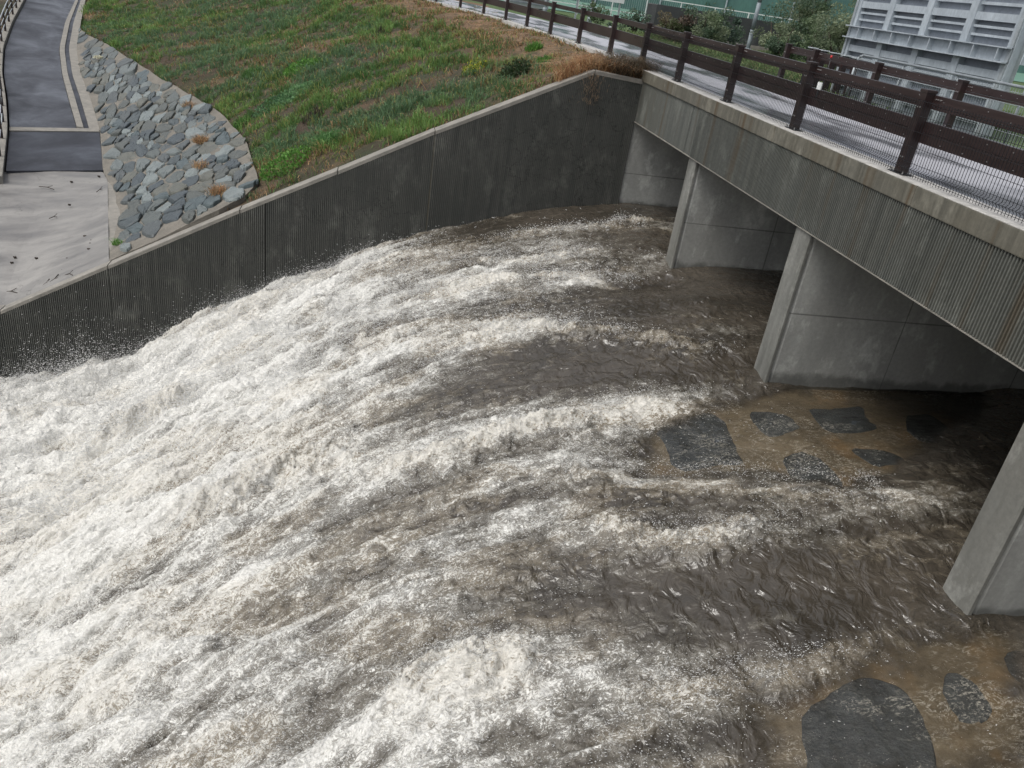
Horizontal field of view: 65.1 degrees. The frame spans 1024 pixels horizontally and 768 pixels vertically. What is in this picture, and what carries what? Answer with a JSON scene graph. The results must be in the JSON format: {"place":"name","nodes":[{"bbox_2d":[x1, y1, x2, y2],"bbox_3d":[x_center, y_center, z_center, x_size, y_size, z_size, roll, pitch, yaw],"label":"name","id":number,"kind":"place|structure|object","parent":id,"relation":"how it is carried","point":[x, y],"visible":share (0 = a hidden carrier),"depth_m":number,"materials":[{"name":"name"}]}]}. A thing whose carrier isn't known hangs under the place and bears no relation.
{"place":"outdoors","nodes":[
{"label":"outdoors","id":0,"kind":"place"},
{"bbox_2d":[4,0,75,127],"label":"path","id":1,"kind":"structure","parent":0,"point":[37,96],"depth_m":41.92,"materials":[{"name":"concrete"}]},
{"bbox_2d":[9,127,98,131],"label":"path joint kerb","id":2,"kind":"structure","parent":1,"relation":"on","point":[27,129],"depth_m":34.01,"materials":[{"name":"concrete"}]},
{"bbox_2d":[60,0,83,127],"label":"path kerb","id":3,"kind":"structure","parent":1,"relation":"on","point":[73,105],"depth_m":42.20,"materials":[{"name":"concrete"}]},
{"bbox_2d":[0,171,108,305],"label":"apron","id":4,"kind":"object","parent":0,"point":[30,230],"visible":0.92,"depth_m":25.00,"materials":[{"name":"concrete"}]},
{"bbox_2d":[108,182,119,260],"bbox_3d":[-12.690,-5.366,25.765,0.506,0.980,10.758,-4,30,-25],"label":"apron edge strip","id":5,"kind":"object","parent":4,"relation":"on","point":[113,212],"visible":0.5,"depth_m":25.32,"materials":[{"name":"concrete"}]},
{"bbox_2d":[0,0,607,210],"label":"hillside","id":6,"kind":"structure","parent":0,"point":[365,149],"depth_m":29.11,"materials":[{"name":"green plant"}]},
{"bbox_2d":[0,0,25,183],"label":"fence","id":7,"kind":"object","parent":6,"relation":"on","point":[8,24],"visible":0.95,"depth_m":39.31,"materials":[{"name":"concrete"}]},
{"bbox_2d":[6,132,102,173],"bbox_3d":[-18.156,-9.208,31.811,3.327,0.430,6.313,-5,30,-26],"label":"path lower section","id":8,"kind":"object","parent":6,"relation":"on","point":[52,151],"visible":0.94,"depth_m":31.35,"materials":[{"name":"asphalt"}]},
{"bbox_2d":[65,0,88,127],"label":"drain","id":9,"kind":"object","parent":6,"relation":"on","point":[78,101],"visible":0.72,"depth_m":42.67,"materials":[{"name":"concrete"}]},
{"bbox_2d":[69,0,99,131],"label":"path side strip","id":10,"kind":"object","parent":6,"relation":"on","point":[88,109],"visible":0.8,"depth_m":42.35,"materials":[{"name":"concrete"}]},
{"bbox_2d":[77,28,258,260],"bbox_3d":[-17.062,-12.936,36.768,4.530,3.163,40.093,-6,30,-27],"label":"stone facing","id":11,"kind":"object","parent":6,"relation":"on","point":[149,125],"visible":1,"depth_m":28.77,"materials":[{"name":"stone"}]},
{"bbox_2d":[111,236,124,245],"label":"green grass tuft","id":12,"kind":"object","parent":11,"relation":"on","point":[116,242],"visible":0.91,"depth_m":22.10,"materials":[{"name":"green plant"}]},
{"bbox_2d":[179,98,195,106],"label":"dry grass tuft","id":13,"kind":"object","parent":11,"relation":"on","point":[185,104],"visible":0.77,"depth_m":32.54,"materials":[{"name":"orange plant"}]},
{"bbox_2d":[189,156,208,168],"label":"dry grass tuft","id":14,"kind":"object","parent":11,"relation":"on","point":[199,165],"visible":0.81,"depth_m":25.67,"materials":[{"name":"brown plant"}]},
{"bbox_2d":[190,134,208,144],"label":"dry grass tuft","id":15,"kind":"object","parent":11,"relation":"on","point":[198,140],"visible":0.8,"depth_m":28.20,"materials":[{"name":"brown plant"}]},
{"bbox_2d":[200,183,229,196],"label":"dry grass tuft","id":16,"kind":"object","parent":11,"relation":"on","point":[216,188],"visible":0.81,"depth_m":22.14,"materials":[{"name":"brown plant"}]},
{"bbox_2d":[226,114,252,129],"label":"leafy weed","id":17,"kind":"object","parent":6,"relation":"on","point":[237,123],"visible":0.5,"depth_m":28.68,"materials":[{"name":"green plant"}]},
{"bbox_2d":[239,64,264,78],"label":"long grass tuft","id":18,"kind":"object","parent":6,"relation":"on","point":[247,72],"visible":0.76,"depth_m":34.08,"materials":[{"name":"green plant"}]},
{"bbox_2d":[251,93,290,116],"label":"creeping vine","id":19,"kind":"object","parent":6,"relation":"on","point":[277,100],"visible":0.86,"depth_m":29.21,"materials":[{"name":"green plant"}]},
{"bbox_2d":[258,145,310,181],"bbox_3d":[-6.366,-6.106,22.416,1.441,1.137,1.441,3,27,-11],"label":"leafy weed","id":20,"kind":"object","parent":6,"relation":"on","point":[287,155],"visible":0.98,"depth_m":22.26,"materials":[{"name":"green plant"}]},
{"bbox_2d":[275,80,314,103],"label":"creeping vine","id":21,"kind":"object","parent":6,"relation":"on","point":[291,92],"visible":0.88,"depth_m":29.29,"materials":[{"name":"green plant"}]},
{"bbox_2d":[282,57,321,77],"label":"leafy shrub","id":22,"kind":"object","parent":6,"relation":"on","point":[291,68],"visible":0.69,"depth_m":32.10,"materials":[{"name":"green plant"}]},
{"bbox_2d":[302,104,322,125],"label":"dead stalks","id":23,"kind":"object","parent":6,"relation":"on","point":[316,111],"visible":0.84,"depth_m":25.50,"materials":[{"name":"green plant"}]},
{"bbox_2d":[300,126,345,150],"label":"long grass tuft","id":24,"kind":"object","parent":6,"relation":"on","point":[324,135],"visible":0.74,"depth_m":22.73,"materials":[{"name":"green plant"}]},
{"bbox_2d":[372,23,384,35],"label":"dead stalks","id":25,"kind":"object","parent":6,"relation":"on","point":[380,29],"visible":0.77,"depth_m":34.42,"materials":[{"name":"green plant"}]},
{"bbox_2d":[462,57,487,73],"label":"flowering weed","id":26,"kind":"object","parent":6,"relation":"on","point":[471,66],"visible":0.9,"depth_m":24.43,"materials":[{"name":"green plant"}]},
{"bbox_2d":[498,57,531,80],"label":"dark bush","id":27,"kind":"object","parent":6,"relation":"on","point":[525,67],"visible":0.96,"depth_m":22.84,"materials":[{"name":"green plant"}]},
{"bbox_2d":[524,40,543,51],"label":"grass tuft","id":28,"kind":"object","parent":6,"relation":"on","point":[535,46],"visible":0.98,"depth_m":26.27,"materials":[{"name":"green plant"}]},
{"bbox_2d":[532,55,553,62],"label":"grass tuft","id":29,"kind":"object","parent":6,"relation":"on","point":[540,59],"visible":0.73,"depth_m":24.28,"materials":[{"name":"green plant"}]},
{"bbox_2d":[560,48,675,78],"bbox_3d":[2.877,-8.341,20.807,3.645,0.677,2.802,10,27,2],"label":"dry bush","id":30,"kind":"object","parent":6,"relation":"on","point":[623,59],"visible":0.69,"depth_m":20.73,"materials":[{"name":"brown plant"}]},
{"bbox_2d":[0,203,1023,767],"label":"water","id":31,"kind":"structure","parent":0,"point":[874,581],"depth_m":11.24,"materials":[{"name":"white liquid"}]},
{"bbox_2d":[0,203,1017,767],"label":"spray","id":32,"kind":"object","parent":31,"relation":"on","point":[186,397],"visible":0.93,"depth_m":15.61,"materials":[{"name":"liquid"}]},
{"bbox_2d":[433,0,1023,218],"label":"road","id":33,"kind":"structure","parent":0,"point":[601,42],"depth_m":14.83,"materials":[{"name":"grey asphalt"}]},
{"bbox_2d":[425,0,658,78],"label":"road kerb","id":34,"kind":"structure","parent":33,"relation":"on","point":[588,48],"depth_m":31.02,"materials":[{"name":"grey concrete"}]},
{"bbox_2d":[777,43,1023,127],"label":"bridge railing","id":35,"kind":"object","parent":33,"relation":"on","point":[960,87],"visible":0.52,"depth_m":17.15,"materials":[{"name":"wood"}]},
{"bbox_2d":[462,0,1023,148],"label":"lawn","id":36,"kind":"structure","parent":0,"point":[568,14],"depth_m":47.21,"materials":[{"name":"green plant"}]},
{"bbox_2d":[504,0,549,9],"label":"louvred cabinet","id":37,"kind":"object","parent":36,"relation":"on","point":[533,5],"visible":0.4,"depth_m":52.56,"materials":[{"name":"grey metal"}]},
{"bbox_2d":[578,1,610,24],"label":"shrub","id":38,"kind":"object","parent":36,"relation":"on","point":[595,20],"visible":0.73,"depth_m":42.96,"materials":[{"name":"green plant"}]},
{"bbox_2d":[574,0,624,18],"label":"notice board","id":39,"kind":"object","parent":36,"relation":"on","point":[619,1],"visible":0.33,"depth_m":49.58,"materials":[{"name":"white paint"}]},
{"bbox_2d":[606,7,650,31],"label":"shrub","id":40,"kind":"object","parent":36,"relation":"on","point":[636,17],"visible":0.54,"depth_m":39.48,"materials":[{"name":"green plant"}]},
{"bbox_2d":[655,10,697,42],"bbox_3d":[7.385,-16.434,36.970,2.168,1.428,2.599,3,27,-11],"label":"shrub","id":41,"kind":"object","parent":36,"relation":"on","point":[672,23],"visible":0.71,"depth_m":36.59,"materials":[{"name":"green plant"}]},
{"bbox_2d":[550,0,825,28],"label":"court fence","id":42,"kind":"object","parent":36,"relation":"on","point":[674,6],"visible":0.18,"depth_m":58.01,"materials":[{"name":"metal"}]},
{"bbox_2d":[673,4,730,43],"bbox_3d":[8.649,-16.197,36.471,2.498,1.806,1.838,26,31,31],"label":"shrub","id":43,"kind":"object","parent":36,"relation":"on","point":[709,30],"visible":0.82,"depth_m":36.12,"materials":[{"name":"green plant"}]},
{"bbox_2d":[691,6,746,45],"bbox_3d":[10.053,-17.090,38.465,2.500,1.987,2.549,27,32,32],"label":"shrub","id":44,"kind":"object","parent":36,"relation":"on","point":[737,21],"visible":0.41,"depth_m":38.15,"materials":[{"name":"green plant"}]},
{"bbox_2d":[643,3,834,58],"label":"old boundary wall","id":45,"kind":"structure","parent":36,"relation":"on","point":[653,9],"depth_m":40.73,"materials":[{"name":"concrete"}]},
{"bbox_2d":[746,0,761,48],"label":"utility pole","id":46,"kind":"object","parent":36,"relation":"on","point":[753,25],"visible":0.76,"depth_m":36.34,"materials":[{"name":"grey metal"}]},
{"bbox_2d":[750,21,805,54],"bbox_3d":[11.944,-15.252,35.729,2.196,1.698,2.714,3,27,-11],"label":"shrub","id":47,"kind":"object","parent":36,"relation":"on","point":[779,27],"visible":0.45,"depth_m":35.29,"materials":[{"name":"green plant"}]},
{"bbox_2d":[764,34,813,60],"bbox_3d":[11.052,-13.493,32.298,2.352,1.415,1.561,3,27,-11],"label":"shrub","id":48,"kind":"object","parent":36,"relation":"on","point":[777,46],"visible":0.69,"depth_m":32.12,"materials":[{"name":"green plant"}]},
{"bbox_2d":[573,0,1023,73],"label":"screen net","id":49,"kind":"object","parent":36,"relation":"on","point":[749,6],"depth_m":78.91,"materials":[{"name":"fabric"}]},
{"bbox_2d":[762,0,856,65],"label":"tree","id":50,"kind":"object","parent":36,"relation":"on","point":[803,13],"visible":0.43,"depth_m":37.30,"materials":[{"name":"green plant"}]},
{"bbox_2d":[791,0,837,61],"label":"shrub","id":51,"kind":"object","parent":36,"relation":"on","point":[808,29],"visible":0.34,"depth_m":35.57,"materials":[{"name":"green plant"}]},
{"bbox_2d":[617,27,1023,132],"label":"verge grass","id":52,"kind":"structure","parent":36,"relation":"on","point":[640,33],"depth_m":29.70,"materials":[{"name":"green plant"}]},
{"bbox_2d":[806,11,852,69],"bbox_3d":[13.500,-13.736,32.444,2.532,2.388,2.974,30,33,35],"label":"shrub","id":53,"kind":"object","parent":36,"relation":"on","point":[834,32],"visible":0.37,"depth_m":31.94,"materials":[{"name":"green plant"}]},
{"bbox_2d":[800,47,861,94],"bbox_3d":[8.722,-8.540,22.031,1.479,1.140,0.298,16,27,14],"label":"stepped railing","id":54,"kind":"object","parent":36,"relation":"on","point":[842,68],"visible":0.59,"depth_m":21.92,"materials":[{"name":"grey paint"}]},
{"bbox_2d":[844,54,1023,149],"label":"fence","id":55,"kind":"object","parent":36,"relation":"on","point":[958,75],"visible":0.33,"depth_m":17.23,"materials":[{"name":"metal"}]},
{"bbox_2d":[502,0,1023,81],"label":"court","id":56,"kind":"object","parent":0,"point":[1019,77],"depth_m":71.99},
{"bbox_2d":[639,285,1023,767],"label":"channel bed","id":57,"kind":"object","parent":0,"point":[919,681],"visible":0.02,"depth_m":8.87,"materials":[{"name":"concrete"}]},
{"bbox_2d":[0,69,642,377],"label":"wing wall","id":58,"kind":"structure","parent":57,"relation":"on","point":[549,146],"depth_m":21.29,"materials":[{"name":"concrete"}]},
{"bbox_2d":[569,72,611,105],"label":"hanging roots","id":59,"kind":"object","parent":58,"relation":"hanging from","point":[588,75],"visible":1,"depth_m":20.56,"materials":[{"name":"brown plant"}]},
{"bbox_2d":[536,50,655,81],"bbox_3d":[2.100,-8.249,20.985,3.807,0.863,2.672,3,27,-11],"label":"dry tangle","id":60,"kind":"object","parent":58,"relation":"on","point":[580,65],"visible":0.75,"depth_m":20.71,"materials":[{"name":"brown plant"}]},
{"bbox_2d":[656,413,742,471],"bbox_3d":[2.913,0.950,12.614,1.249,0.398,1.634,3,27,-11],"label":"bed stone","id":61,"kind":"object","parent":57,"relation":"on","point":[716,445],"visible":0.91,"depth_m":12.48,"materials":[{"name":"grey stone"}]},
{"bbox_2d":[750,412,799,436],"bbox_3d":[4.231,0.677,12.948,0.707,0.249,0.826,3,27,-11],"label":"bed stone","id":62,"kind":"object","parent":57,"relation":"on","point":[770,424],"visible":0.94,"depth_m":12.87,"materials":[{"name":"grey stone"}]},
{"bbox_2d":[783,452,842,485],"bbox_3d":[4.353,1.331,11.768,0.699,0.258,1.043,3,27,-11],"label":"bed stone","id":63,"kind":"object","parent":57,"relation":"on","point":[790,462],"visible":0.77,"depth_m":11.78,"materials":[{"name":"grey stone"}]},
{"bbox_2d":[618,70,1023,615],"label":"bridge","id":64,"kind":"structure","parent":57,"relation":"on","point":[891,281],"depth_m":13.35,"materials":[{"name":"concrete"}]},
{"bbox_2d":[434,0,1023,222],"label":"bridge railing","id":65,"kind":"object","parent":64,"relation":"on","point":[916,129],"visible":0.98,"depth_m":12.39,"materials":[{"name":"wood"}]},
{"bbox_2d":[816,82,822,97],"bbox_3d":[4.885,-4.689,12.781,0.015,0.230,0.130,3,27,-11],"label":"sign tag","id":66,"kind":"object","parent":65,"relation":"attached to","point":[819,85],"visible":1,"depth_m":12.77,"materials":[{"name":"white paint"}]},
{"bbox_2d":[809,406,876,432],"bbox_3d":[5.464,0.629,13.207,1.162,0.190,0.934,3,27,-11],"label":"bed stone","id":67,"kind":"object","parent":57,"relation":"on","point":[847,420],"visible":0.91,"depth_m":13.12,"materials":[{"name":"grey stone"}]},
{"bbox_2d":[802,678,937,767],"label":"bed stone","id":68,"kind":"object","parent":57,"relation":"on","point":[867,711],"visible":0.97,"depth_m":7.96,"materials":[{"name":"grey stone"}]},
{"bbox_2d":[852,448,902,466],"bbox_3d":[5.598,1.167,12.229,0.782,0.162,0.547,3,27,-11],"label":"bed stone","id":69,"kind":"object","parent":57,"relation":"on","point":[872,456],"visible":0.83,"depth_m":12.19,"materials":[{"name":"grey stone"}]},
{"bbox_2d":[906,414,947,442],"bbox_3d":[6.841,0.780,13.220,0.721,0.177,1.163,17,28,16],"label":"bed stone","id":70,"kind":"object","parent":57,"relation":"on","point":[926,428],"visible":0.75,"depth_m":13.19,"materials":[{"name":"grey stone"}]},
{"bbox_2d":[942,673,991,723],"bbox_3d":[4.642,3.278,8.277,0.458,0.222,0.661,3,27,-11],"label":"bed stone","id":71,"kind":"object","parent":57,"relation":"on","point":[968,702],"visible":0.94,"depth_m":8.21,"materials":[{"name":"grey stone"}]},
{"bbox_2d":[1004,650,1019,679],"bbox_3d":[5.407,3.071,8.623,0.256,0.155,0.585,17,28,15],"label":"bed stone","id":72,"kind":"object","parent":57,"relation":"on","point":[1010,664],"visible":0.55,"depth_m":8.60,"materials":[{"name":"grey stone"}]},
{"bbox_2d":[830,0,1023,136],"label":"building","id":73,"kind":"structure","parent":0,"point":[982,38],"depth_m":18.81,"materials":[{"name":"white metal"}]}
]}

